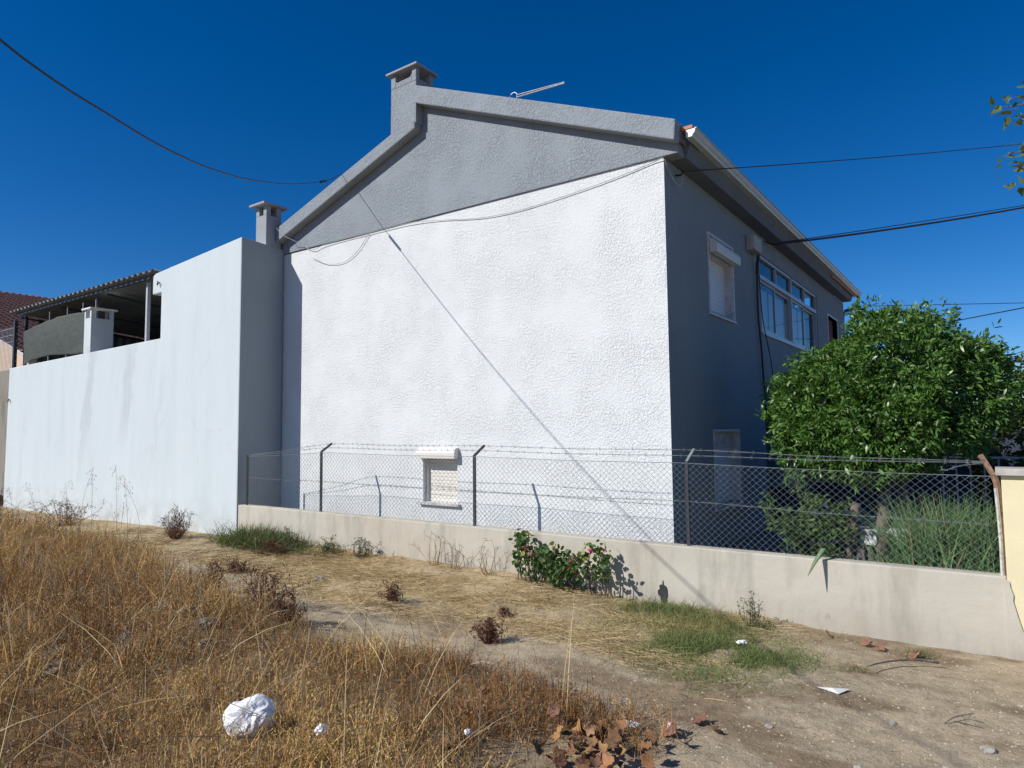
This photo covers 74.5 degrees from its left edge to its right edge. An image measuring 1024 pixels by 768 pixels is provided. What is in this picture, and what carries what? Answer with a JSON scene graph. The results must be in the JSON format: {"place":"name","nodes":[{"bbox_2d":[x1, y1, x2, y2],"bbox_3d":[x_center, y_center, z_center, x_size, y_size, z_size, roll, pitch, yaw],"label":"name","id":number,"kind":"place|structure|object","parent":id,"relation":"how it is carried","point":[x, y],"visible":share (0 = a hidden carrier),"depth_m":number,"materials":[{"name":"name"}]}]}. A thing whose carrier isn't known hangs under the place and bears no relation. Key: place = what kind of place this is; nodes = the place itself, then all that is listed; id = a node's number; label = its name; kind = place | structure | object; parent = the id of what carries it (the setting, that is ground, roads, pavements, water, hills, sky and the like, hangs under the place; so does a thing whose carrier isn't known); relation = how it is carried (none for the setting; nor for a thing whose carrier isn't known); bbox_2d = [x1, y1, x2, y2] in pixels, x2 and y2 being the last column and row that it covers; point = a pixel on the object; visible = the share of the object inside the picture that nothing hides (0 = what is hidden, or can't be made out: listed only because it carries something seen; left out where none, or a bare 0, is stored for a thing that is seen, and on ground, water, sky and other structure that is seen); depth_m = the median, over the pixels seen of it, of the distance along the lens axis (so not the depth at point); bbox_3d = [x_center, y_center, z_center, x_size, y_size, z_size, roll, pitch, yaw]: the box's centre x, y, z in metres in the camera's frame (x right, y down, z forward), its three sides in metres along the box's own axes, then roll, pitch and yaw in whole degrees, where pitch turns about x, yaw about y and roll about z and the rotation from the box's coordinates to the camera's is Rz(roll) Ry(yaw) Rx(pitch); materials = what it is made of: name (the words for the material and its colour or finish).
{"place":"outdoors","nodes":[
{"label":"outdoors","id":0,"kind":"place"},
{"bbox_2d":[0,506,1023,767],"bbox_3d":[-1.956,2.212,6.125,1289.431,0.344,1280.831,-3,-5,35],"label":"ground","id":1,"kind":"structure","parent":0,"point":[786,712],"depth_m":4.73,"materials":[{"name":"soil"}]},
{"bbox_2d":[0,370,9,503],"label":"old wall","id":2,"kind":"structure","parent":1,"relation":"on","point":[4,384],"depth_m":18.66,"materials":[{"name":"paint"}]},
{"bbox_2d":[0,321,17,370],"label":"welded fence","id":3,"kind":"object","parent":2,"relation":"on","point":[14,345],"visible":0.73,"depth_m":18.81,"materials":[{"name":"metal"}]},
{"bbox_2d":[0,487,19,515],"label":"dry weed","id":4,"kind":"object","parent":1,"relation":"on","point":[1,504],"visible":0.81,"depth_m":16.09,"materials":[{"name":"brown plant"}]},
{"bbox_2d":[39,659,75,677],"bbox_3d":[-3.301,2.071,4.870,0.173,0.129,0.238,-3,-5,34],"label":"rubble chunk","id":5,"kind":"object","parent":1,"relation":"on","point":[55,667],"visible":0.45,"depth_m":4.83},
{"bbox_2d":[43,644,73,662],"bbox_3d":[-3.517,2.121,5.226,0.282,0.174,0.236,-2,-4,15],"label":"rubble chunk","id":6,"kind":"object","parent":1,"relation":"on","point":[58,647],"visible":0.13,"depth_m":5.19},
{"bbox_2d":[15,497,103,526],"bbox_3d":[-9.570,2.713,14.306,2.369,0.837,1.225,-2,-4,16],"label":"dry weed","id":7,"kind":"object","parent":1,"relation":"on","point":[69,516],"visible":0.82,"depth_m":14.13,"materials":[{"name":"brown plant"}]},
{"bbox_2d":[0,291,150,370],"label":"neighbour house","id":8,"kind":"structure","parent":1,"relation":"on","point":[10,301],"depth_m":28.44,"materials":[{"name":"paint"}]},
{"bbox_2d":[89,583,118,683],"bbox_3d":[-2.789,1.714,4.616,0.190,0.706,0.176,-3,-5,35],"label":"wild oat","id":9,"kind":"object","parent":1,"relation":"on","point":[110,614],"visible":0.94,"depth_m":4.64,"materials":[{"name":"plant"}]},
{"bbox_2d":[120,541,138,626],"bbox_3d":[-3.154,1.676,5.587,0.102,0.751,0.322,0,-4,-11],"label":"wild oat","id":10,"kind":"object","parent":1,"relation":"on","point":[133,566],"visible":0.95,"depth_m":5.61,"materials":[{"name":"plant"}]},
{"bbox_2d":[3,237,283,534],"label":"annex wall","id":11,"kind":"structure","parent":1,"relation":"on","point":[183,412],"depth_m":13.42,"materials":[{"name":"paint"}]},
{"bbox_2d":[10,268,161,365],"bbox_3d":[-11.997,-0.945,20.342,19.000,2.086,4.820,-3,-5,35],"label":"terrace canopy","id":12,"kind":"object","parent":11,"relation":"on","point":[134,301],"visible":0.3,"depth_m":17.70,"materials":[{"name":"metal"}]},
{"bbox_2d":[23,312,95,365],"bbox_3d":[-11.823,-1.186,17.500,4.501,1.140,0.082,-3,-5,35],"label":"shade cloth","id":13,"kind":"object","parent":12,"relation":"attached to","point":[62,335],"visible":0.79,"depth_m":17.50,"materials":[{"name":"fabric"}]},
{"bbox_2d":[81,307,117,353],"bbox_3d":[-9.846,-1.129,16.061,0.480,1.300,0.610,-3,-5,35],"label":"white chimney","id":14,"kind":"object","parent":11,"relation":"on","point":[98,332],"visible":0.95,"depth_m":15.93,"materials":[{"name":"paint"}]},
{"bbox_2d":[249,201,287,248],"bbox_3d":[-4.713,-2.995,13.033,0.475,0.885,0.530,-3,-5,35],"label":"chimney","id":15,"kind":"object","parent":11,"relation":"on","point":[268,218],"visible":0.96,"depth_m":12.91,"materials":[{"name":"paint"}]},
{"bbox_2d":[157,504,196,540],"bbox_3d":[-5.958,2.452,11.975,0.671,0.691,0.940,1,-4,-20],"label":"dry weed","id":16,"kind":"object","parent":1,"relation":"on","point":[175,531],"visible":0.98,"depth_m":11.88,"materials":[{"name":"brown plant"}]},
{"bbox_2d":[174,606,196,617],"bbox_3d":[-2.907,2.043,6.014,0.158,0.121,0.198,-2,-4,14],"label":"rubble chunk","id":17,"kind":"object","parent":1,"relation":"on","point":[185,611],"visible":0.52,"depth_m":5.96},
{"bbox_2d":[193,617,220,629],"bbox_3d":[-2.604,2.064,5.743,0.159,0.147,0.218,-3,-5,35],"label":"rubble chunk","id":18,"kind":"object","parent":1,"relation":"on","point":[206,621],"visible":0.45,"depth_m":5.71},
{"bbox_2d":[195,556,230,588],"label":"dry weed","id":19,"kind":"object","parent":1,"relation":"on","point":[216,567],"visible":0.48,"depth_m":7.52,"materials":[{"name":"brown plant"}]},
{"bbox_2d":[211,556,251,574],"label":"dry weed","id":20,"kind":"object","parent":1,"relation":"on","point":[232,564],"visible":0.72,"depth_m":8.84,"materials":[{"name":"brown plant"}]},
{"bbox_2d":[223,694,276,737],"bbox_3d":[-1.522,1.931,3.918,0.306,0.241,0.252,0,-4,-5],"label":"plastic bag","id":21,"kind":"object","parent":1,"relation":"on","point":[264,706],"visible":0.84,"depth_m":3.84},
{"bbox_2d":[191,520,347,557],"bbox_3d":[-3.955,2.440,10.858,3.876,0.455,1.491,-3,-5,35],"label":"grass tuft","id":22,"kind":"object","parent":1,"relation":"on","point":[233,538],"visible":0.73,"depth_m":10.76,"materials":[{"name":"plant"}]},
{"bbox_2d":[231,558,308,609],"bbox_3d":[-2.493,2.009,6.760,0.838,0.520,0.590,-2,-4,17],"label":"dry weed","id":23,"kind":"object","parent":1,"relation":"on","point":[274,579],"visible":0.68,"depth_m":6.73,"materials":[{"name":"brown plant"}]},
{"bbox_2d":[239,537,304,554],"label":"dry weed","id":24,"kind":"object","parent":1,"relation":"on","point":[274,548],"visible":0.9,"depth_m":10.23,"materials":[{"name":"brown plant"}]},
{"bbox_2d":[243,585,308,624],"bbox_3d":[-2.148,2.015,6.124,0.696,0.457,0.366,-1,-4,8],"label":"dry weed","id":25,"kind":"object","parent":1,"relation":"on","point":[286,606],"visible":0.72,"depth_m":6.09,"materials":[{"name":"brown plant"}]},
{"bbox_2d":[260,526,296,543],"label":"green weed","id":26,"kind":"object","parent":1,"relation":"on","point":[287,535],"visible":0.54,"depth_m":10.76,"materials":[{"name":"green plant"}]},
{"bbox_2d":[317,533,343,552],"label":"green weed","id":27,"kind":"object","parent":1,"relation":"on","point":[333,545],"visible":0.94,"depth_m":10.07,"materials":[{"name":"green plant"}]},
{"bbox_2d":[0,504,691,767],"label":"dry grass","id":28,"kind":"structure","parent":1,"relation":"on","point":[153,591],"depth_m":4.68,"materials":[{"name":"plant"}]},
{"bbox_2d":[314,723,327,735],"bbox_3d":[-1.050,1.902,3.711,0.063,0.064,0.072,-1,-4,5],"label":"paper scrap","id":29,"kind":"object","parent":28,"relation":"on","point":[322,731],"visible":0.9,"depth_m":3.69,"materials":[{"name":"white paper"}]},
{"bbox_2d":[547,701,559,717],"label":"dead leaf","id":30,"kind":"object","parent":28,"relation":"on","point":[552,711],"visible":1,"depth_m":4.13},
{"bbox_2d":[553,750,567,766],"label":"dead leaf","id":31,"kind":"object","parent":28,"relation":"on","point":[562,761],"visible":1,"depth_m":3.60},
{"bbox_2d":[555,725,571,735],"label":"dead leaf","id":32,"kind":"object","parent":28,"relation":"on","point":[565,731],"visible":0.84,"depth_m":3.92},
{"bbox_2d":[565,742,580,756],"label":"dead leaf","id":33,"kind":"object","parent":28,"relation":"on","point":[571,749],"visible":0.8,"depth_m":3.76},
{"bbox_2d":[565,733,583,745],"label":"dead leaf","id":34,"kind":"object","parent":33,"relation":"on","point":[574,738],"visible":1,"depth_m":3.74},
{"bbox_2d":[574,752,590,767],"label":"dead leaf","id":35,"kind":"object","parent":28,"relation":"on","point":[582,761],"visible":1,"depth_m":3.61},
{"bbox_2d":[572,741,592,754],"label":"dead leaf","id":36,"kind":"object","parent":28,"relation":"on","point":[576,745],"visible":0.97,"depth_m":3.71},
{"bbox_2d":[603,739,616,748],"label":"dead leaf","id":37,"kind":"object","parent":28,"relation":"on","point":[612,744],"visible":0.75,"depth_m":3.78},
{"bbox_2d":[612,719,626,729],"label":"dead leaf","id":38,"kind":"object","parent":28,"relation":"on","point":[620,723],"visible":0.94,"depth_m":4.01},
{"bbox_2d":[637,740,651,750],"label":"dead leaf","id":39,"kind":"object","parent":28,"relation":"on","point":[644,746],"visible":1,"depth_m":3.76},
{"bbox_2d":[351,537,383,557],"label":"green weed","id":40,"kind":"object","parent":1,"relation":"on","point":[361,549],"visible":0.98,"depth_m":9.72,"materials":[{"name":"green plant"}]},
{"bbox_2d":[364,596,396,670],"bbox_3d":[-0.971,1.837,4.904,0.342,0.551,0.095,-3,-5,35],"label":"wild oat","id":41,"kind":"object","parent":1,"relation":"on","point":[383,619],"visible":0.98,"depth_m":4.89,"materials":[{"name":"plant"}]},
{"bbox_2d":[376,575,404,602],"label":"dry weed","id":42,"kind":"object","parent":1,"relation":"on","point":[391,595],"visible":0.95,"depth_m":7.21,"materials":[{"name":"brown plant"}]},
{"bbox_2d":[411,533,443,565],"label":"dry stalks","id":43,"kind":"object","parent":1,"relation":"on","point":[435,564],"visible":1,"depth_m":9.03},
{"bbox_2d":[428,731,448,749],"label":"dead leaf","id":44,"kind":"object","parent":1,"relation":"on","point":[438,739],"visible":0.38,"depth_m":3.79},
{"bbox_2d":[441,535,482,568],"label":"dry stalks","id":45,"kind":"object","parent":1,"relation":"on","point":[456,559],"visible":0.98,"depth_m":8.80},
{"bbox_2d":[466,610,510,644],"bbox_3d":[-0.180,2.157,5.947,0.422,0.306,0.293,-3,-5,35],"label":"dry weed","id":46,"kind":"object","parent":1,"relation":"on","point":[489,634],"visible":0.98,"depth_m":5.91,"materials":[{"name":"brown plant"}]},
{"bbox_2d":[478,538,505,574],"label":"dry stalks","id":47,"kind":"object","parent":1,"relation":"on","point":[486,559],"visible":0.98,"depth_m":8.49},
{"bbox_2d":[497,604,521,617],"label":"dry weed","id":48,"kind":"object","parent":1,"relation":"on","point":[505,612],"visible":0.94,"depth_m":6.73,"materials":[{"name":"brown plant"}]},
{"bbox_2d":[532,738,542,755],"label":"dead leaf","id":49,"kind":"object","parent":1,"relation":"on","point":[537,748],"visible":1,"depth_m":3.72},
{"bbox_2d":[60,526,1016,767],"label":"straw litter","id":50,"kind":"object","parent":1,"relation":"on","point":[423,583],"visible":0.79,"depth_m":7.52,"materials":[{"name":"yellow plant"}]},
{"bbox_2d":[545,739,554,744],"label":"dead leaf","id":51,"kind":"object","parent":1,"relation":"on","point":[549,743],"visible":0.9,"depth_m":3.88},
{"bbox_2d":[550,721,562,741],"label":"dead leaf","id":52,"kind":"object","parent":51,"relation":"on","point":[556,736],"visible":1,"depth_m":3.88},
{"bbox_2d":[547,745,561,760],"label":"dead leaf","id":53,"kind":"object","parent":1,"relation":"on","point":[555,750],"visible":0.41,"depth_m":3.73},
{"bbox_2d":[508,528,616,598],"bbox_3d":[0.574,2.064,7.795,1.479,0.689,0.512,-3,-5,35],"label":"geranium","id":54,"kind":"object","parent":1,"relation":"on","point":[549,562],"visible":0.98,"depth_m":7.79,"materials":[{"name":"green plant"}]},
{"bbox_2d":[276,61,861,546],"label":"house","id":55,"kind":"structure","parent":1,"relation":"on","point":[612,317],"depth_m":10.13,"materials":[{"name":"white paint"}]},
{"bbox_2d":[0,38,340,183],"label":"overhead cable","id":56,"kind":"object","parent":55,"relation":"attached to","point":[66,88],"visible":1,"depth_m":5.67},
{"bbox_2d":[416,447,460,506],"bbox_3d":[-1.116,1.434,10.477,0.840,0.888,0.253,-3,-5,35],"label":"window","id":57,"kind":"structure","parent":55,"relation":"in","point":[438,453],"depth_m":10.53,"materials":[{"name":"plastic"}]},
{"bbox_2d":[276,158,682,249],"bbox_3d":[-1.154,-2.761,10.696,7.747,0.753,0.419,-3,-5,32],"label":"loose wire","id":58,"kind":"object","parent":55,"relation":"attached to","point":[504,213],"visible":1,"depth_m":9.87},
{"bbox_2d":[510,82,564,97],"bbox_3d":[0.466,-5.039,12.908,1.262,1.638,0.259,-3,-5,35],"label":"television aerial","id":59,"kind":"object","parent":55,"relation":"attached to","point":[544,88],"visible":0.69,"depth_m":12.92,"materials":[{"name":"metal"}]},
{"bbox_2d":[707,231,740,323],"bbox_3d":[3.145,-1.575,10.183,0.288,1.215,1.210,-3,-5,35],"label":"window","id":60,"kind":"structure","parent":55,"relation":"in","point":[722,260],"depth_m":10.37,"materials":[{"name":"plastic"}]},
{"bbox_2d":[713,429,743,511],"bbox_3d":[3.148,1.251,10.026,0.193,1.155,1.250,-3,-5,35],"label":"window","id":61,"kind":"structure","parent":55,"relation":"in","point":[728,440],"depth_m":10.30,"materials":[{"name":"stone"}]},
{"bbox_2d":[756,274,772,405],"bbox_3d":[4.418,-0.752,11.787,0.054,2.255,0.650,-4,-5,38],"label":"drop cable","id":62,"kind":"object","parent":55,"relation":"hanging from","point":[758,316],"visible":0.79,"depth_m":11.61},
{"bbox_2d":[760,255,817,351],"bbox_3d":[5.546,-1.484,14.013,0.630,1.600,5.350,-3,-5,35],"label":"wide window","id":63,"kind":"structure","parent":55,"relation":"in","point":[779,312],"depth_m":13.85,"materials":[{"name":"white metal"}]},
{"bbox_2d":[827,313,838,343],"bbox_3d":[8.143,-1.161,17.243,0.160,1.120,1.350,-3,-5,35],"label":"window","id":64,"kind":"structure","parent":55,"relation":"in","point":[830,329],"depth_m":17.53,"materials":[{"name":"metal"}]},
{"bbox_2d":[684,144,1019,171],"bbox_3d":[7.761,-4.170,11.890,12.589,3.125,0.014,2,-5,-28],"label":"service cable","id":65,"kind":"object","parent":55,"relation":"attached to","point":[839,160],"visible":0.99,"depth_m":10.29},
{"bbox_2d":[779,205,1023,244],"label":"service cable","id":66,"kind":"object","parent":55,"relation":"attached to","point":[815,238],"visible":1,"depth_m":13.24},
{"bbox_2d":[572,718,585,735],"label":"dead leaf","id":67,"kind":"object","parent":1,"relation":"on","point":[576,728],"visible":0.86,"depth_m":4.06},
{"bbox_2d":[589,755,601,766],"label":"dead leaf","id":68,"kind":"object","parent":1,"relation":"on","point":[596,762],"visible":1,"depth_m":3.61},
{"bbox_2d":[593,718,608,735],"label":"dead leaf","id":69,"kind":"object","parent":1,"relation":"on","point":[602,724],"visible":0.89,"depth_m":4.05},
{"bbox_2d":[598,740,608,755],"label":"dead leaf","id":70,"kind":"object","parent":1,"relation":"on","point":[603,747],"visible":0.82,"depth_m":3.65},
{"bbox_2d":[601,738,615,753],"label":"dead leaf","id":71,"kind":"object","parent":1,"relation":"on","point":[610,750],"visible":0.38,"depth_m":3.83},
{"bbox_2d":[605,727,621,742],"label":"dead leaf","id":72,"kind":"object","parent":71,"relation":"on","point":[614,735],"visible":0.82,"depth_m":3.91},
{"bbox_2d":[614,744,626,756],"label":"dead leaf","id":73,"kind":"object","parent":1,"relation":"on","point":[620,750],"visible":1,"depth_m":3.78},
{"bbox_2d":[238,504,1023,660],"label":"garden wall","id":74,"kind":"structure","parent":1,"relation":"on","point":[971,611],"depth_m":6.73,"materials":[{"name":"concrete"}]},
{"bbox_2d":[246,442,1006,575],"bbox_3d":[-0.231,1.349,8.918,10.905,1.142,0.264,-3,-5,35],"label":"chain link fence","id":75,"kind":"object","parent":74,"relation":"on","point":[997,493],"visible":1,"depth_m":7.58,"materials":[{"name":"metal"}]},
{"bbox_2d":[808,548,829,575],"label":"aloe leaf","id":76,"kind":"object","parent":74,"relation":"on","point":[820,554],"visible":1,"depth_m":6.36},
{"bbox_2d":[641,754,654,767],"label":"dead leaf","id":77,"kind":"object","parent":1,"relation":"on","point":[647,761],"visible":1,"depth_m":3.69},
{"bbox_2d":[644,729,658,748],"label":"dead leaf","id":78,"kind":"object","parent":1,"relation":"on","point":[653,737],"visible":1,"depth_m":3.96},
{"bbox_2d":[659,719,675,736],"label":"dead leaf","id":79,"kind":"object","parent":1,"relation":"on","point":[669,731],"visible":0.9,"depth_m":4.15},
{"bbox_2d":[692,711,706,722],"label":"dead leaf","id":80,"kind":"object","parent":1,"relation":"on","point":[699,718],"visible":1,"depth_m":4.31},
{"bbox_2d":[534,588,944,707],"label":"green grass","id":81,"kind":"structure","parent":1,"relation":"on","point":[695,642],"depth_m":5.82,"materials":[{"name":"plant"}]},
{"bbox_2d":[737,591,764,627],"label":"green weed","id":82,"kind":"object","parent":1,"relation":"on","point":[754,612],"visible":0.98,"depth_m":6.38,"materials":[{"name":"green plant"}]},
{"bbox_2d":[819,687,849,693],"bbox_3d":[2.301,2.167,4.821,0.139,0.024,0.162,2,-5,-33],"label":"paper sheet","id":83,"kind":"object","parent":1,"relation":"on","point":[838,690],"visible":1,"depth_m":4.77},
{"bbox_2d":[868,658,939,666],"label":"twig","id":84,"kind":"object","parent":1,"relation":"on","point":[919,659],"visible":1,"depth_m":5.33,"materials":[{"name":"wood"}]},
{"bbox_2d":[814,412,1023,514],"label":"yard wall","id":85,"kind":"structure","parent":1,"relation":"on","point":[925,488],"depth_m":13.23,"materials":[{"name":"paint"}]},
{"bbox_2d":[944,713,982,727],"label":"twig","id":86,"kind":"object","parent":1,"relation":"on","point":[962,722],"visible":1,"depth_m":4.25,"materials":[{"name":"wood"}]},
{"bbox_2d":[979,745,996,753],"bbox_3d":[2.777,2.127,3.915,0.091,0.044,0.069,1,-4,-19],"label":"stone","id":87,"kind":"object","parent":1,"relation":"on","point":[989,749],"visible":1,"depth_m":3.90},
{"bbox_2d":[989,81,1023,196],"bbox_3d":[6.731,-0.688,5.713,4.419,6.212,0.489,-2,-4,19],"label":"plane tree","id":88,"kind":"object","parent":1,"relation":"on","point":[1007,121],"visible":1,"depth_m":6.51,"materials":[{"name":"green plant"}]},
{"bbox_2d":[995,467,1023,630],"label":"yellow wall","id":89,"kind":"structure","parent":1,"relation":"on","point":[1012,483],"depth_m":5.57,"materials":[{"name":"paint"}]},
{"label":"dead leaf","id":90,"kind":"object","parent":1,"relation":"on","visible":0},
{"bbox_2d":[600,753,614,767],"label":"dead leaf","id":91,"kind":"object","parent":90,"relation":"on","point":[608,761],"visible":1,"depth_m":3.56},
{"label":"dead leaf","id":92,"kind":"object","parent":1,"relation":"on","visible":0},
{"bbox_2d":[584,721,594,736],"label":"dead leaf","id":93,"kind":"object","parent":92,"relation":"on","point":[589,728],"visible":0.99,"depth_m":3.97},
{"bbox_2d":[0,0,1023,397],"label":"sky","id":94,"kind":"structure","parent":0,"point":[290,92],"materials":[{"name":"blue"}]},
{"bbox_2d":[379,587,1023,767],"bbox_3d":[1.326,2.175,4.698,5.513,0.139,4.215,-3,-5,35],"label":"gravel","id":95,"kind":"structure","parent":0,"point":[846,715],"depth_m":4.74,"materials":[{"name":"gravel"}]},
{"bbox_2d":[721,507,998,560],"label":"yard paving","id":96,"kind":"structure","parent":0,"point":[756,541],"depth_m":10.21,"materials":[{"name":"concrete"}]},
{"bbox_2d":[757,457,864,558],"bbox_3d":[3.169,1.450,7.162,1.067,1.333,0.876,-3,-5,35],"label":"blue flowered shrub","id":97,"kind":"object","parent":96,"relation":"on","point":[823,531],"visible":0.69,"depth_m":7.02,"materials":[{"name":"green plant"}]},
{"bbox_2d":[841,502,866,560],"bbox_3d":[3.495,1.711,6.902,0.293,0.999,0.286,-3,-5,35],"label":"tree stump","id":98,"kind":"object","parent":96,"relation":"on","point":[853,554],"visible":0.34,"depth_m":6.87,"materials":[{"name":"wood"}]},
{"bbox_2d":[859,526,879,560],"bbox_3d":[3.693,1.815,6.944,0.180,0.650,0.220,-3,-5,35],"label":"white box","id":99,"kind":"object","parent":96,"relation":"on","point":[867,530],"visible":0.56,"depth_m":6.89,"materials":[{"name":"plastic"}]},
{"bbox_2d":[873,533,891,561],"bbox_3d":[3.658,1.823,6.652,0.280,0.704,0.278,-3,-5,35],"label":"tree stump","id":100,"kind":"object","parent":96,"relation":"on","point":[885,542],"visible":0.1,"depth_m":6.62,"materials":[{"name":"wood"}]},
{"bbox_2d":[753,294,1023,560],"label":"orange tree","id":101,"kind":"object","parent":96,"relation":"on","point":[868,409],"visible":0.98,"depth_m":7.75,"materials":[{"name":"green plant"}]},
{"bbox_2d":[848,490,1003,572],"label":"pampas grass","id":102,"kind":"object","parent":96,"relation":"on","point":[898,553],"depth_m":6.26,"materials":[{"name":"plant"}]},
{"bbox_2d":[935,456,1023,542],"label":"yard railing","id":103,"kind":"object","parent":96,"relation":"on","point":[1000,457],"visible":0.3,"depth_m":9.20,"materials":[{"name":"metal"}]},
{"bbox_2d":[952,352,1023,528],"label":"citrus tree","id":104,"kind":"object","parent":96,"relation":"on","point":[1019,439],"visible":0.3,"depth_m":9.30,"materials":[{"name":"green plant"}]},
{"bbox_2d":[880,303,1008,305],"bbox_3d":[20.206,-3.041,23.982,15.427,0.403,0.056,-1,-4,0],"label":"street cable","id":105,"kind":"object","parent":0,"point":[956,304],"visible":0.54,"depth_m":23.99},
{"bbox_2d":[882,307,1023,335],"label":"street cable","id":106,"kind":"object","parent":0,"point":[990,314],"visible":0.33,"depth_m":16.84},
{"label":"dead leaf","id":107,"kind":"object","parent":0,"visible":0},
{"bbox_2d":[588,743,601,756],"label":"dead leaf","id":108,"kind":"object","parent":107,"relation":"on","point":[596,750],"visible":0.7,"depth_m":3.78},
{"bbox_2d":[586,736,597,746],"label":"dead leaf","id":109,"kind":"object","parent":108,"relation":"on","point":[593,741],"visible":0.98,"depth_m":3.80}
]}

